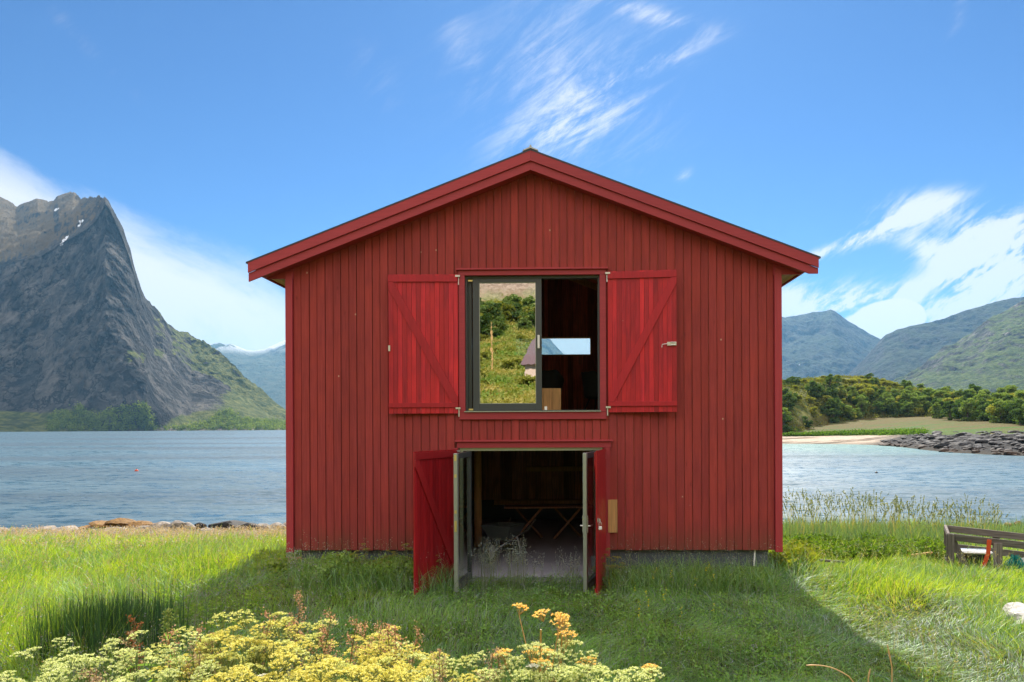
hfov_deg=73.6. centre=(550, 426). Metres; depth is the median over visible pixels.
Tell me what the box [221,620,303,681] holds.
yellow umbel plant
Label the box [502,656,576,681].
pale umbel plant
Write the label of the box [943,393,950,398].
birch tree
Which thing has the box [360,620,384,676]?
sorrel
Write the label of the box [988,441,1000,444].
boulder
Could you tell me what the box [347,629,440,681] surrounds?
yellow umbel plant
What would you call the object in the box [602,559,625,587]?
angelica
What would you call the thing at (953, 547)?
bench
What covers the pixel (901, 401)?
dark tree
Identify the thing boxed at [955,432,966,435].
boulder
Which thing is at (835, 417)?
dark tree
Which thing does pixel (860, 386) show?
bush
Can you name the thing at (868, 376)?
dark tree
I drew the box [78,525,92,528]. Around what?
boulder
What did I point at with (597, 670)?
pale umbel plant
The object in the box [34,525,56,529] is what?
boulder
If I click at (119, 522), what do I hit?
boulder
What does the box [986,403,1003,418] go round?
bush
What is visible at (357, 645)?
yellow umbel plant
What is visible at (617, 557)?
angelica
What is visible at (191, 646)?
dry flower stalk
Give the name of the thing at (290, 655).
yellow umbel plant
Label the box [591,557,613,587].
angelica
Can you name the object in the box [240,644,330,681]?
yellow umbel plant
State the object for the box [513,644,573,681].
pale umbel plant
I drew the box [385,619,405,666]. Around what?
sorrel
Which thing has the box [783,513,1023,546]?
lyme leaves
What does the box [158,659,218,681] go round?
pale umbel plant
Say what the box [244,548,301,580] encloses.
weeds
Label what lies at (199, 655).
dry flower stalk
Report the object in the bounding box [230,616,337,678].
yellow umbel plant
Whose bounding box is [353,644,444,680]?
yellow umbel plant
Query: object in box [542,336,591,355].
rear window
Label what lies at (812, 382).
dark tree
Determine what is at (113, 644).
pale umbel plant
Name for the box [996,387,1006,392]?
birch tree
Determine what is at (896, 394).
dark tree
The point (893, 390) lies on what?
birch tree
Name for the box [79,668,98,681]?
dry flower stalk
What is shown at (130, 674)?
pale umbel plant
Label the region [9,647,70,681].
pale umbel plant
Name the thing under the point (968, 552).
metal box
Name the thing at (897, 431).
beach grass
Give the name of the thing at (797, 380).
dark tree
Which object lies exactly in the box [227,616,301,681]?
yellow umbel plant
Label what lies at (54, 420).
woodland
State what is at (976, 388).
dark tree
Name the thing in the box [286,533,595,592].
tall tuft
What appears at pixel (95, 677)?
dry flower stalk
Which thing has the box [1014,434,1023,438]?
boulder
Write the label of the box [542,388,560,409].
wooden crate
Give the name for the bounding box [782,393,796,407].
dark tree
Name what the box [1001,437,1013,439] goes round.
boulder
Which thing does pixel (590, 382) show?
armchair
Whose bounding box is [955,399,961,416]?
dark tree
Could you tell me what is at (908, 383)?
birch tree
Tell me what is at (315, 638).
yellow umbel plant
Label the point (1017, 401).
dark tree
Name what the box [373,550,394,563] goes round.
angelica
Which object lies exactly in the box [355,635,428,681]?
yellow umbel plant
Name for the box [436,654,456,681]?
dry flower stalk
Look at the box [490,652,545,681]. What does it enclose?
pale umbel plant
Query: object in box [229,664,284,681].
yellow umbel plant
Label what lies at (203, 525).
boulder
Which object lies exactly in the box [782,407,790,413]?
birch tree
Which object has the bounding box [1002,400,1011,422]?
birch tree
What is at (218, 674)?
yellow umbel plant
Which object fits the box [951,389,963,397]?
birch tree
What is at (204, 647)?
yellow umbel plant
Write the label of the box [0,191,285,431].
mountain
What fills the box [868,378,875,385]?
birch tree
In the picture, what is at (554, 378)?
armchair
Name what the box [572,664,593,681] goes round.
pale umbel plant
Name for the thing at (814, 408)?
bush
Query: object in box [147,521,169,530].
boulder
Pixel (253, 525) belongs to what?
boulder
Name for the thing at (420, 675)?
yellow umbel plant
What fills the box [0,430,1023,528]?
water
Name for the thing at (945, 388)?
birch tree
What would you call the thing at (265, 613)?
sorrel
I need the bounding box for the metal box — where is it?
[956,548,992,566]
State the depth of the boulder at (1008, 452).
89.00 m
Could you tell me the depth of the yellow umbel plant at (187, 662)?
3.46 m
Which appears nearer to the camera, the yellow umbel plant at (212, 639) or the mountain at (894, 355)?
the yellow umbel plant at (212, 639)
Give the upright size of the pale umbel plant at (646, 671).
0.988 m
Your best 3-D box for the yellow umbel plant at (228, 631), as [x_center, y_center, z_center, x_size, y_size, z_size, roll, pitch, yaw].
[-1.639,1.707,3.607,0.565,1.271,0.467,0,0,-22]
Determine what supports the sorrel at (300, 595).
on the ground at (931, 638)
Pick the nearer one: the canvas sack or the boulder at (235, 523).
the canvas sack
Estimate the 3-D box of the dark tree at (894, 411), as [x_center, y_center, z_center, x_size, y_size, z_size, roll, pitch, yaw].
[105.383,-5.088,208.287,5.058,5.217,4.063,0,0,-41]
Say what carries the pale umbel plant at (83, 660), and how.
on the ground at (931, 638)
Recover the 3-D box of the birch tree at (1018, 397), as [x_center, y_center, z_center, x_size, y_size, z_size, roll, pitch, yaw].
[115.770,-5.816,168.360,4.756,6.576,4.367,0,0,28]
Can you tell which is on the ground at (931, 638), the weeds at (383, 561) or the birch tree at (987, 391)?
the weeds at (383, 561)
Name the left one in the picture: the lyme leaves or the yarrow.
the yarrow
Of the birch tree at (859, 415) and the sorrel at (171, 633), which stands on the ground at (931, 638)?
the sorrel at (171, 633)
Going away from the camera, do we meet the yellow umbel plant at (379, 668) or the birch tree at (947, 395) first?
the yellow umbel plant at (379, 668)
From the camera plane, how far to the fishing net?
12.44 m
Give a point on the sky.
(882, 141)
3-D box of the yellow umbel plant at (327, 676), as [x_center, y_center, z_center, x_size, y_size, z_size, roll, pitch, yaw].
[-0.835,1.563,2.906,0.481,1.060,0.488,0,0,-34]
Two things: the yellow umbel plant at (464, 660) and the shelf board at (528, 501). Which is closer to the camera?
the yellow umbel plant at (464, 660)
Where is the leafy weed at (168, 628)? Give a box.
[122,608,200,681]
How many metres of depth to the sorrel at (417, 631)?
3.48 m
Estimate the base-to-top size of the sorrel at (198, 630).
1.045 m
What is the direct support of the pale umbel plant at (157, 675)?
on the ground at (931, 638)
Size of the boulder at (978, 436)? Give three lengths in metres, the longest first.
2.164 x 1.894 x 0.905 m
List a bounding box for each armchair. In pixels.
[542,369,563,392]
[581,370,597,409]
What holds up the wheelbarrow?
on the boathouse
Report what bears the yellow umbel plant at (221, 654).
on the ground at (931, 638)
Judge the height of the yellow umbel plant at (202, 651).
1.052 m
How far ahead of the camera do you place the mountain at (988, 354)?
1627.37 m
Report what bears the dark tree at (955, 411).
on the headland
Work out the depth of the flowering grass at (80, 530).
20.05 m
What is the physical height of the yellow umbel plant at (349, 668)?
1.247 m
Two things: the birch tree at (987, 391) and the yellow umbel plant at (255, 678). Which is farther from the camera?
the birch tree at (987, 391)
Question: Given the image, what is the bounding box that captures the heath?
[782,374,988,431]
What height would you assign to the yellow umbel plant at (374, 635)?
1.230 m
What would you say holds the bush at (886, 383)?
on the headland
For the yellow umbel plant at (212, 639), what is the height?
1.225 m
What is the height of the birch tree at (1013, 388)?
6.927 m
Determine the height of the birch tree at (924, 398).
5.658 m
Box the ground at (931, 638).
[7,528,1023,681]
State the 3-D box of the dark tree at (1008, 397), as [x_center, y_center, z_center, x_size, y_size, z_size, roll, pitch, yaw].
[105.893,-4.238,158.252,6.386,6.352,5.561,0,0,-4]
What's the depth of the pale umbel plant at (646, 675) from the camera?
2.97 m
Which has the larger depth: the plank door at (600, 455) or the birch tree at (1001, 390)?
the birch tree at (1001, 390)
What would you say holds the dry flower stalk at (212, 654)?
on the ground at (931, 638)
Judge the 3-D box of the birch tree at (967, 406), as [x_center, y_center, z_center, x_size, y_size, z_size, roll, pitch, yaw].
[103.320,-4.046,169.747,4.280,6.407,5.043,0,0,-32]
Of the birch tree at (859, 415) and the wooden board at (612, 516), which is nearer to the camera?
the wooden board at (612, 516)
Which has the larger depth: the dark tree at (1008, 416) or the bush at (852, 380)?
the bush at (852, 380)
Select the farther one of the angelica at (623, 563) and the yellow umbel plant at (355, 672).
the angelica at (623, 563)
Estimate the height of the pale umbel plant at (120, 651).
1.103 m
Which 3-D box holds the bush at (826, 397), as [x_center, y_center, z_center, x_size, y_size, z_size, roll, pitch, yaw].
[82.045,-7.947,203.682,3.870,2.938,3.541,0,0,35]
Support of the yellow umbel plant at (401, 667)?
on the ground at (931, 638)
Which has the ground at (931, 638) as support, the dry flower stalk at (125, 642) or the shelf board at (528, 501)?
the dry flower stalk at (125, 642)
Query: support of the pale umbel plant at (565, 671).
on the ground at (931, 638)
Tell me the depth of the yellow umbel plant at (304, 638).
3.56 m
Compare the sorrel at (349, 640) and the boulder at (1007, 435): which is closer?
the sorrel at (349, 640)
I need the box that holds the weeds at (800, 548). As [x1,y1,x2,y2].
[768,539,824,572]
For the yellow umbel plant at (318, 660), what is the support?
on the ground at (931, 638)
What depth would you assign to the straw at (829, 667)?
4.60 m
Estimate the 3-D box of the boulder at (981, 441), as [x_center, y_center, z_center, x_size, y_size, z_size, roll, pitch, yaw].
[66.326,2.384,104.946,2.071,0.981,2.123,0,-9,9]
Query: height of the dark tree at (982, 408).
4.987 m
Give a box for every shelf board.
[494,499,594,504]
[526,466,593,470]
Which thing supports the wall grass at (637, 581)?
on the ground at (931, 638)
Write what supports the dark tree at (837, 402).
on the headland
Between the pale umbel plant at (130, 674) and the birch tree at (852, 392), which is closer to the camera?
the pale umbel plant at (130, 674)
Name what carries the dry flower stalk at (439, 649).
on the ground at (931, 638)
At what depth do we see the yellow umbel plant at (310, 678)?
2.80 m
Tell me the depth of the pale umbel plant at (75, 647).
3.80 m
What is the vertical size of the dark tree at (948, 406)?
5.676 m
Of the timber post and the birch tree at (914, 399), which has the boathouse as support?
the timber post
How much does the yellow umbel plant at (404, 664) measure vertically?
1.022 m
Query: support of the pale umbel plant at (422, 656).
on the ground at (931, 638)
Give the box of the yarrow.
[526,663,538,671]
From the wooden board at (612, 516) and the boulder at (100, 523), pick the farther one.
the boulder at (100, 523)
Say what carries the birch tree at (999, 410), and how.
on the headland
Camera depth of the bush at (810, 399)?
196.25 m
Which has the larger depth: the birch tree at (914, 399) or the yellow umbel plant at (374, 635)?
the birch tree at (914, 399)
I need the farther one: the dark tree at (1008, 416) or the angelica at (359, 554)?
the dark tree at (1008, 416)
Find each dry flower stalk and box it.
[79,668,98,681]
[87,667,104,681]
[91,675,110,681]
[118,631,143,680]
[179,640,199,681]
[184,653,205,679]
[201,641,223,675]
[425,666,446,681]
[430,648,449,679]
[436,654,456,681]
[480,649,500,681]
[488,643,508,681]
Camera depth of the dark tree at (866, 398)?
209.45 m
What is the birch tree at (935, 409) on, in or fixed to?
on the headland
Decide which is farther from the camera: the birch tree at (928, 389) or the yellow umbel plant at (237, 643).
the birch tree at (928, 389)
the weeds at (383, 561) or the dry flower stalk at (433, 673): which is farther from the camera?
the weeds at (383, 561)
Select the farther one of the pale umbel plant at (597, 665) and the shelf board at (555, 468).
the shelf board at (555, 468)
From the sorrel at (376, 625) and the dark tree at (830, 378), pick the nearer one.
the sorrel at (376, 625)
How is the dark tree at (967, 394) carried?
on the headland
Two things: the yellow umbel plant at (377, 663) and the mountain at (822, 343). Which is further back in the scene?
the mountain at (822, 343)
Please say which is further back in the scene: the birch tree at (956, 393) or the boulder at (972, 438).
the birch tree at (956, 393)
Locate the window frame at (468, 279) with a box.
[465,275,599,410]
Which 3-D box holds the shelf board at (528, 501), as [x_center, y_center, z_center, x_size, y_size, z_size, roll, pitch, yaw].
[0.352,2.079,18.839,3.800,0.120,0.300,0,0,1]
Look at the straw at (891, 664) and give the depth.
4.60 m
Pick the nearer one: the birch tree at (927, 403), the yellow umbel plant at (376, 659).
the yellow umbel plant at (376, 659)
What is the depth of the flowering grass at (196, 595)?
9.33 m
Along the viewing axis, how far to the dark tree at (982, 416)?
162.85 m
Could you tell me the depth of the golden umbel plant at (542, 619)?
3.21 m
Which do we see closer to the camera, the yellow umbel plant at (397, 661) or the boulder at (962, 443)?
the yellow umbel plant at (397, 661)
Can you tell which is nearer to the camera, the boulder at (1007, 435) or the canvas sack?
the canvas sack
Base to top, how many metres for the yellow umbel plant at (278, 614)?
1.105 m
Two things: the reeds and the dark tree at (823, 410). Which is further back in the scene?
the dark tree at (823, 410)
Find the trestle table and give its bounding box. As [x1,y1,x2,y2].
[504,503,592,538]
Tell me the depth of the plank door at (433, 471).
10.71 m
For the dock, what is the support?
on the ground at (931, 638)
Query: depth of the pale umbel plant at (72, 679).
3.53 m
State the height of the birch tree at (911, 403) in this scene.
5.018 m
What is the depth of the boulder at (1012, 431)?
117.05 m
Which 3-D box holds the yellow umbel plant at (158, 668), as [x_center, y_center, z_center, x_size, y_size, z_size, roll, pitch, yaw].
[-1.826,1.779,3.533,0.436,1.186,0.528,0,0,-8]
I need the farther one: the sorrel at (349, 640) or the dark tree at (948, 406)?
the dark tree at (948, 406)
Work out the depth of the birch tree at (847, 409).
201.17 m
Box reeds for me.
[6,579,207,678]
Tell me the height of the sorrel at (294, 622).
1.035 m
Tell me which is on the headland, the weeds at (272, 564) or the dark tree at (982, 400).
the dark tree at (982, 400)
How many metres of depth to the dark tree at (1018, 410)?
141.27 m
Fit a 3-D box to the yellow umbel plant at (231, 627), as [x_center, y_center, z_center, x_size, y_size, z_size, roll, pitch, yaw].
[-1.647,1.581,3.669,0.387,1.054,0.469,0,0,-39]
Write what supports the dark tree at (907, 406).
on the headland
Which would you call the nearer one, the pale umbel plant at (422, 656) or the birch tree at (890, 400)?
the pale umbel plant at (422, 656)
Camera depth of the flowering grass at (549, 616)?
8.38 m
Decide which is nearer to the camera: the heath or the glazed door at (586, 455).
the glazed door at (586, 455)
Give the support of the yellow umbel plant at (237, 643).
on the ground at (931, 638)
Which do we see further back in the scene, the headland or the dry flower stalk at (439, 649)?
the headland
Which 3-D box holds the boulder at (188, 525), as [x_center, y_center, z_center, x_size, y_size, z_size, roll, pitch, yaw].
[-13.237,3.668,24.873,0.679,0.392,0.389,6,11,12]
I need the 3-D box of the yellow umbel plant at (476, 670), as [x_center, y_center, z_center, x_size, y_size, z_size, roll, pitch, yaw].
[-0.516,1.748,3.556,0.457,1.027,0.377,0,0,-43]
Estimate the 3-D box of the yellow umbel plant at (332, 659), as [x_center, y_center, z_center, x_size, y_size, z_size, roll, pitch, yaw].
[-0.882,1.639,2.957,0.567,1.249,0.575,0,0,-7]
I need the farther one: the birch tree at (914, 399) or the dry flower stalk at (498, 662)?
the birch tree at (914, 399)
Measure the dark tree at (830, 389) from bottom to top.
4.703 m
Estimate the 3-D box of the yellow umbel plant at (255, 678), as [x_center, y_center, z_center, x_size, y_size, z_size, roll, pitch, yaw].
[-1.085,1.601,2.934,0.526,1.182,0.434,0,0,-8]
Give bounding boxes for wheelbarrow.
[481,517,535,563]
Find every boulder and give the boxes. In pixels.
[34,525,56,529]
[53,525,77,531]
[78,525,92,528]
[88,520,111,528]
[105,518,134,526]
[123,521,151,528]
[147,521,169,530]
[168,520,184,530]
[183,522,196,529]
[194,522,206,529]
[208,520,247,529]
[240,523,257,530]
[257,523,269,529]
[271,522,285,529]
[933,443,951,447]
[939,448,949,451]
[949,441,972,445]
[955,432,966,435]
[967,437,979,440]
[969,435,983,438]
[975,439,988,443]
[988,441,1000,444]
[999,434,1015,436]
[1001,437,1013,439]
[1004,451,1019,454]
[1007,430,1019,432]
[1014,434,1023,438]
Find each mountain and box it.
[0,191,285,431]
[210,339,562,409]
[782,310,880,379]
[847,297,1023,380]
[893,300,1023,394]
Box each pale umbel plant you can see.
[0,653,96,681]
[2,678,27,681]
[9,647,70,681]
[35,646,137,681]
[35,650,138,681]
[39,636,124,681]
[43,655,135,681]
[55,647,156,681]
[89,630,179,681]
[103,664,180,681]
[111,669,155,681]
[114,642,213,681]
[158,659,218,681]
[168,631,256,681]
[391,641,462,681]
[407,650,485,681]
[473,668,515,681]
[484,668,529,681]
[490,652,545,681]
[502,639,593,681]
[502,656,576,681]
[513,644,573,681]
[526,639,600,681]
[538,661,609,681]
[550,648,609,681]
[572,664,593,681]
[574,650,647,681]
[591,666,644,681]
[610,667,664,681]
[615,674,631,681]
[632,666,661,681]
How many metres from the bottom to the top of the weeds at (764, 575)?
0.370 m
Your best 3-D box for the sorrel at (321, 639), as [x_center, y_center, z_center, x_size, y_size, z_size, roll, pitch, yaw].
[-1.143,1.528,3.522,0.139,1.035,0.170,0,0,3]
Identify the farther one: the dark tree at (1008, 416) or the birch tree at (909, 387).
the birch tree at (909, 387)
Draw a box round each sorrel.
[158,624,190,680]
[191,622,218,675]
[252,607,276,666]
[285,618,307,670]
[287,590,305,668]
[306,608,335,670]
[317,625,339,679]
[333,615,364,680]
[354,622,375,664]
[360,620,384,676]
[373,623,399,681]
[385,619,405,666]
[402,620,423,671]
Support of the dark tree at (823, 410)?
on the headland
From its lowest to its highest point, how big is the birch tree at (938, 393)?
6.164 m
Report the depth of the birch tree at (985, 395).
183.64 m
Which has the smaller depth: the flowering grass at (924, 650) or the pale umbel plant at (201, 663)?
the pale umbel plant at (201, 663)
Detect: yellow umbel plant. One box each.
[143,637,278,681]
[144,650,241,680]
[156,635,248,681]
[165,646,264,681]
[171,626,262,681]
[175,643,256,681]
[177,634,276,681]
[192,622,294,679]
[195,629,278,681]
[201,619,277,681]
[202,672,225,681]
[204,612,296,680]
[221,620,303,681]
[221,637,313,681]
[221,651,334,681]
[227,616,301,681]
[229,609,314,679]
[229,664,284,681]
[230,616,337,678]
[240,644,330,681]
[247,662,322,681]
[262,625,338,678]
[274,632,384,679]
[274,653,348,681]
[281,661,344,681]
[293,664,364,681]
[294,656,397,681]
[297,657,355,681]
[308,669,402,681]
[311,657,402,681]
[318,626,400,681]
[319,657,398,680]
[325,669,373,681]
[329,656,394,680]
[329,663,415,681]
[338,632,420,681]
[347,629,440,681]
[348,644,440,681]
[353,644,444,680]
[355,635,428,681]
[362,665,408,681]
[368,641,449,681]
[376,656,435,681]
[378,653,437,681]
[411,670,431,681]
[426,666,488,681]
[443,654,476,680]
[448,673,480,681]
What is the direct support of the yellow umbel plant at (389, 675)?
on the ground at (931, 638)
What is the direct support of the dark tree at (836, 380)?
on the headland
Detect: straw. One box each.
[806,664,853,681]
[887,644,892,681]
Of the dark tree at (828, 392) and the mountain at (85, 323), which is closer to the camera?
the dark tree at (828, 392)
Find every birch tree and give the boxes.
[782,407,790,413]
[837,386,845,393]
[842,405,855,420]
[847,386,858,396]
[852,395,870,414]
[854,408,862,418]
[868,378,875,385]
[880,392,891,401]
[884,397,896,414]
[889,388,898,395]
[900,391,909,401]
[902,402,914,414]
[905,385,913,392]
[906,380,914,388]
[907,393,921,402]
[910,396,922,414]
[916,383,925,391]
[919,395,931,406]
[923,387,932,395]
[923,401,930,413]
[931,390,943,402]
[931,402,942,417]
[939,387,951,392]
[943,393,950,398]
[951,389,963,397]
[958,398,978,420]
[976,392,990,400]
[978,389,990,395]
[988,400,1005,422]
[992,392,1004,398]
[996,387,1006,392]
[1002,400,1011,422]
[1006,385,1017,391]
[1013,390,1021,398]
[1016,391,1023,399]
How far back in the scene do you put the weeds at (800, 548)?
11.90 m
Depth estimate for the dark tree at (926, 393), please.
213.52 m
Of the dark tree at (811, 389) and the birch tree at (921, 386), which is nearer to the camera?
the dark tree at (811, 389)
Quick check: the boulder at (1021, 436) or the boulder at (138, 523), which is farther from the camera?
the boulder at (1021, 436)
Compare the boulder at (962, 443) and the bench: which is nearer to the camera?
the bench
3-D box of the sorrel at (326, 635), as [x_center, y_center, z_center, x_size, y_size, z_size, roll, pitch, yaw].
[-1.175,1.451,3.507,0.170,1.035,0.139,0,0,-43]
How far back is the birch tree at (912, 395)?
211.88 m
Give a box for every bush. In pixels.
[805,397,814,402]
[809,406,817,416]
[822,395,831,401]
[846,378,857,384]
[852,383,865,392]
[860,388,874,395]
[881,381,890,385]
[912,407,924,414]
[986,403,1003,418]
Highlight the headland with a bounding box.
[782,377,1023,455]
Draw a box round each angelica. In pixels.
[347,543,370,579]
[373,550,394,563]
[391,543,411,572]
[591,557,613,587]
[602,548,620,587]
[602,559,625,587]
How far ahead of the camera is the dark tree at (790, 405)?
183.66 m
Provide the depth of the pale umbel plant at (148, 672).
3.30 m
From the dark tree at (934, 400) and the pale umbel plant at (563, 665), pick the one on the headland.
the dark tree at (934, 400)
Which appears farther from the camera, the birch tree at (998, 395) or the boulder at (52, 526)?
the birch tree at (998, 395)
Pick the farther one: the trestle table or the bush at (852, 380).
the bush at (852, 380)
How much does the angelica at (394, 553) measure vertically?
0.819 m
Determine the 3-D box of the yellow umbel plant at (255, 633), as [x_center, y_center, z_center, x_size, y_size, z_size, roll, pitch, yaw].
[-1.534,1.580,3.430,0.475,1.070,0.506,0,0,-39]
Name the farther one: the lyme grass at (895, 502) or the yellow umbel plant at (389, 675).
the lyme grass at (895, 502)
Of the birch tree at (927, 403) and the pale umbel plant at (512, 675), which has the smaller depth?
the pale umbel plant at (512, 675)
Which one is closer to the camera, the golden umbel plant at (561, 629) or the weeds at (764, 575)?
the golden umbel plant at (561, 629)
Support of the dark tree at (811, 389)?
on the headland
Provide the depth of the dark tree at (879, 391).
218.03 m
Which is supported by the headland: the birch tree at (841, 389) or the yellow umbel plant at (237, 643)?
the birch tree at (841, 389)
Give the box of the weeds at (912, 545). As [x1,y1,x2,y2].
[783,530,945,563]
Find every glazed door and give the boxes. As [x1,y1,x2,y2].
[454,451,471,591]
[580,451,595,591]
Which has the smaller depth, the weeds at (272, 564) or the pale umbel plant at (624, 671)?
the pale umbel plant at (624, 671)
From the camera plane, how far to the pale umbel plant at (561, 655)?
3.11 m
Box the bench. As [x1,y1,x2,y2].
[944,525,1023,569]
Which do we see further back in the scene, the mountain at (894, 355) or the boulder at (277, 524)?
the mountain at (894, 355)
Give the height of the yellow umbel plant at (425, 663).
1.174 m
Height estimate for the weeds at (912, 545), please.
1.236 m
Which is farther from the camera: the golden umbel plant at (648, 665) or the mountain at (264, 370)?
the mountain at (264, 370)
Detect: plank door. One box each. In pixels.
[413,449,459,595]
[594,449,605,599]
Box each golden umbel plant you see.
[493,603,577,681]
[522,615,596,681]
[641,663,657,674]
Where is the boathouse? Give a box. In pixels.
[246,145,820,599]
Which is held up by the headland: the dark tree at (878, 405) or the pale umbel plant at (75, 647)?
the dark tree at (878, 405)
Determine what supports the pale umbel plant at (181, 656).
on the ground at (931, 638)
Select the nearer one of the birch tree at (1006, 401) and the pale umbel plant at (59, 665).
the pale umbel plant at (59, 665)
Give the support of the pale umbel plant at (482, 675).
on the ground at (931, 638)
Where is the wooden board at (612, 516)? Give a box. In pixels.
[608,500,616,532]
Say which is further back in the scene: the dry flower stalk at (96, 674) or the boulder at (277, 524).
the boulder at (277, 524)
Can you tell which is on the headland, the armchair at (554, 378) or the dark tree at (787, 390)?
the dark tree at (787, 390)
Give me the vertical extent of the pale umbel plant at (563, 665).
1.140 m
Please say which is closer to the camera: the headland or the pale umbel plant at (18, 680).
the pale umbel plant at (18, 680)
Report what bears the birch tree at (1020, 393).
on the headland
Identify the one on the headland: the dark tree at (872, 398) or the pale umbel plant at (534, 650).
the dark tree at (872, 398)
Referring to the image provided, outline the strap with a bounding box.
[982,540,991,567]
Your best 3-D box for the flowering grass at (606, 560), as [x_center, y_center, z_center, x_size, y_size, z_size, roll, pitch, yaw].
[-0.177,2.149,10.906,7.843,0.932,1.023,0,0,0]
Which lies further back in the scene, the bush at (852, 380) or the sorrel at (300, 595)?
the bush at (852, 380)
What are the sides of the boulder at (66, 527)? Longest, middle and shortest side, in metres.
1.161 x 0.888 x 0.260 m
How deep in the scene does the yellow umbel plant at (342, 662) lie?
3.21 m
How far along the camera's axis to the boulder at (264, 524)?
25.22 m
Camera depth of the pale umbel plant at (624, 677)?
2.87 m
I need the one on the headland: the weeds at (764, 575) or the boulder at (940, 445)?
the boulder at (940, 445)
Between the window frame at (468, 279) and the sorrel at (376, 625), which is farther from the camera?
the window frame at (468, 279)
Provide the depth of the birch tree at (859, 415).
203.91 m
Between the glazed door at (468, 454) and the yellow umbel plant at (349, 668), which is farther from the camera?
the glazed door at (468, 454)
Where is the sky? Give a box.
[0,0,1023,353]
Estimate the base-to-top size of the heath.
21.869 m
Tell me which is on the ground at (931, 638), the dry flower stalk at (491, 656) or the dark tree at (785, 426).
the dry flower stalk at (491, 656)
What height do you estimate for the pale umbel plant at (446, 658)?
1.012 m
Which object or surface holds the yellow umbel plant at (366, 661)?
on the ground at (931, 638)
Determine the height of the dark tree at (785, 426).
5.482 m
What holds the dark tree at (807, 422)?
on the headland
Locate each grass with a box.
[0,524,285,552]
[0,533,327,681]
[285,550,791,597]
[299,532,778,587]
[305,548,801,681]
[781,536,1022,681]
[782,427,928,435]
[783,487,1009,539]
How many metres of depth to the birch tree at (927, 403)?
207.04 m
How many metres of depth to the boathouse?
11.37 m
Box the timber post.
[474,451,481,546]
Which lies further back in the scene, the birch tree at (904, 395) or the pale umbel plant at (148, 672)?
the birch tree at (904, 395)
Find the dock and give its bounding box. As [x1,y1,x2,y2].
[118,615,144,672]
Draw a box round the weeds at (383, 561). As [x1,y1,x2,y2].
[291,550,437,588]
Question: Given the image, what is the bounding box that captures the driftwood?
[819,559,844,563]
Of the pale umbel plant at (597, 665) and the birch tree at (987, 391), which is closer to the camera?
the pale umbel plant at (597, 665)
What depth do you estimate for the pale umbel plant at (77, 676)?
3.45 m
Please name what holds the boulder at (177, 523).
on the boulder
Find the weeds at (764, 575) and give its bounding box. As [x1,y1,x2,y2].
[588,563,778,591]
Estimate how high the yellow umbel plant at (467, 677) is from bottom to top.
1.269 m
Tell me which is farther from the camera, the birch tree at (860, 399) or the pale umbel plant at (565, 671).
the birch tree at (860, 399)
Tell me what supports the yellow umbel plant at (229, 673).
on the ground at (931, 638)
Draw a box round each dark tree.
[782,388,792,396]
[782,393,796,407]
[782,412,793,431]
[786,402,794,410]
[790,377,803,384]
[802,416,812,427]
[804,380,822,397]
[806,385,822,399]
[819,405,827,413]
[823,374,837,387]
[824,398,843,413]
[825,387,837,397]
[825,390,832,400]
[826,408,841,422]
[827,397,842,409]
[833,378,841,385]
[853,395,869,405]
[863,373,876,378]
[869,395,876,402]
[869,401,884,412]
[874,389,889,399]
[889,402,902,416]
[892,392,899,400]
[898,398,907,407]
[901,404,916,416]
[918,392,931,401]
[925,397,940,412]
[940,400,957,419]
[950,399,977,419]
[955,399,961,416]
[962,383,982,394]
[962,390,974,397]
[971,397,987,416]
[976,401,994,420]
[976,402,988,413]
[1001,399,1023,422]
[1002,395,1023,402]
[1006,405,1016,422]
[1009,406,1023,424]
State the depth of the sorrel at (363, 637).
3.52 m
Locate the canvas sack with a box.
[996,602,1023,626]
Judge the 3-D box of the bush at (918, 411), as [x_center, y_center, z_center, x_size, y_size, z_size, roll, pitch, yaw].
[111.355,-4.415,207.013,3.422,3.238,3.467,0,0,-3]
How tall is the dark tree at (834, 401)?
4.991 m
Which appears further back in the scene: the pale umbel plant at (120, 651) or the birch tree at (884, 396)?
the birch tree at (884, 396)
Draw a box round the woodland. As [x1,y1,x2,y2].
[45,400,285,431]
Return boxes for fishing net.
[1005,554,1023,571]
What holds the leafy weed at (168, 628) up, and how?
on the ground at (931, 638)
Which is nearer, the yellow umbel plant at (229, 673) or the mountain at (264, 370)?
the yellow umbel plant at (229, 673)
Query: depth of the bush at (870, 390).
218.96 m
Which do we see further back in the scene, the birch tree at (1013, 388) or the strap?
the birch tree at (1013, 388)
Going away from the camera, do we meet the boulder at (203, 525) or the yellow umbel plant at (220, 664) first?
the yellow umbel plant at (220, 664)

